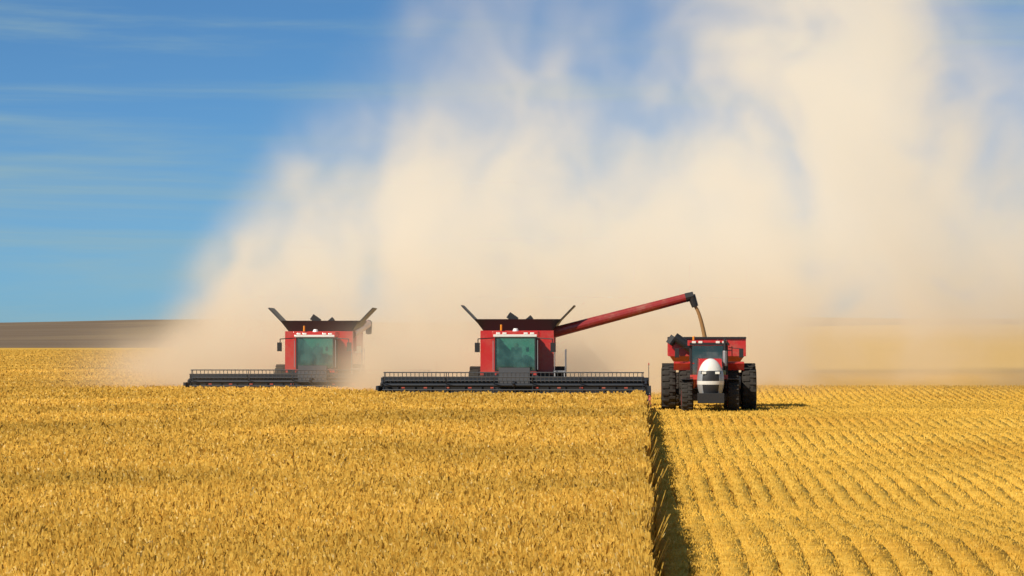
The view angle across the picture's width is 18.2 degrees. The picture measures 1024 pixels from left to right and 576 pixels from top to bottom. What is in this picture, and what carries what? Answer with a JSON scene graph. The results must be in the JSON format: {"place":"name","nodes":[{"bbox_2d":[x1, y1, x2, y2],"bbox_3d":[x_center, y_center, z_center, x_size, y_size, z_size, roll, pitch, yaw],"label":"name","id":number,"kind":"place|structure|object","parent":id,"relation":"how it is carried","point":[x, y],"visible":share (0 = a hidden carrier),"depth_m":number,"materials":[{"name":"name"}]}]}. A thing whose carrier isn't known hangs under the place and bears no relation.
{"place":"outdoors","nodes":[
{"label":"outdoors","id":0,"kind":"place"},
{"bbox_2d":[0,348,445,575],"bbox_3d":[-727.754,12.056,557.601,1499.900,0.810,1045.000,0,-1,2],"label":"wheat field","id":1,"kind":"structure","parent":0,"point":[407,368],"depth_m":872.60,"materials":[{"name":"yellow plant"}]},
{"bbox_2d":[0,349,657,575],"bbox_3d":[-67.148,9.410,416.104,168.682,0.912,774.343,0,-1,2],"label":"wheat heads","id":2,"kind":"object","parent":1,"relation":"on","point":[132,462],"visible":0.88,"depth_m":57.11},
{"bbox_2d":[646,399,670,575],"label":"wheat stalks","id":3,"kind":"object","parent":1,"relation":"on","point":[653,494],"visible":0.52,"depth_m":50.75,"materials":[{"name":"yellow plant"}]},
{"bbox_2d":[0,316,1023,393],"bbox_3d":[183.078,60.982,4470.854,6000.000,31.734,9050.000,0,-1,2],"label":"ground","id":4,"kind":"structure","parent":0,"point":[808,351],"depth_m":623.59,"materials":[{"name":"beige soil"}]},
{"bbox_2d":[183,308,436,388],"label":"combine","id":5,"kind":"object","parent":4,"relation":"on","point":[319,362],"visible":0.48,"depth_m":163.09,"materials":[{"name":"red paint"}]},
{"bbox_2d":[293,329,339,336],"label":"light bar","id":6,"kind":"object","parent":5,"relation":"attached to","point":[315,333],"depth_m":162.82,"materials":[{"name":"white plastic"}]},
{"bbox_2d":[376,292,697,409],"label":"combine","id":7,"kind":"object","parent":4,"relation":"on","point":[519,364],"visible":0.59,"depth_m":150.66,"materials":[{"name":"red paint"}]},
{"bbox_2d":[492,328,539,336],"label":"light bar","id":8,"kind":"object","parent":7,"relation":"attached to","point":[515,332],"depth_m":150.40,"materials":[{"name":"white plastic"}]},
{"bbox_2d":[612,390,655,575],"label":"standing wheat","id":9,"kind":"object","parent":4,"relation":"on","point":[637,464],"visible":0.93,"depth_m":45.98,"materials":[{"name":"yellow plant"}]},
{"bbox_2d":[0,0,1023,322],"label":"sky","id":10,"kind":"structure","parent":0,"point":[411,161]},
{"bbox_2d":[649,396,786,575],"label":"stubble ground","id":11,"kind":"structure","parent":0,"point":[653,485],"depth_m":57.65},
{"bbox_2d":[666,333,745,406],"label":"grain cart","id":12,"kind":"object","parent":11,"relation":"on","point":[676,341],"visible":0.15,"depth_m":152.08,"materials":[{"name":"red paint"}]},
{"bbox_2d":[694,306,706,336],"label":"grain stream","id":13,"kind":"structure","parent":12,"relation":"on","point":[703,331],"depth_m":153.45,"materials":[{"name":"yellow food"}]},
{"bbox_2d":[661,336,756,410],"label":"tractor","id":14,"kind":"object","parent":11,"relation":"on","point":[710,368],"visible":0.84,"depth_m":147.74,"materials":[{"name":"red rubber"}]},
{"bbox_2d":[648,386,1023,575],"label":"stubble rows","id":15,"kind":"object","parent":11,"relation":"on","point":[663,558],"visible":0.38,"depth_m":69.60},
{"bbox_2d":[650,384,1023,575],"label":"stubble stalks","id":16,"kind":"object","parent":11,"relation":"on","point":[714,411],"visible":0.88,"depth_m":73.47,"materials":[{"name":"yellow plant"}]}
]}

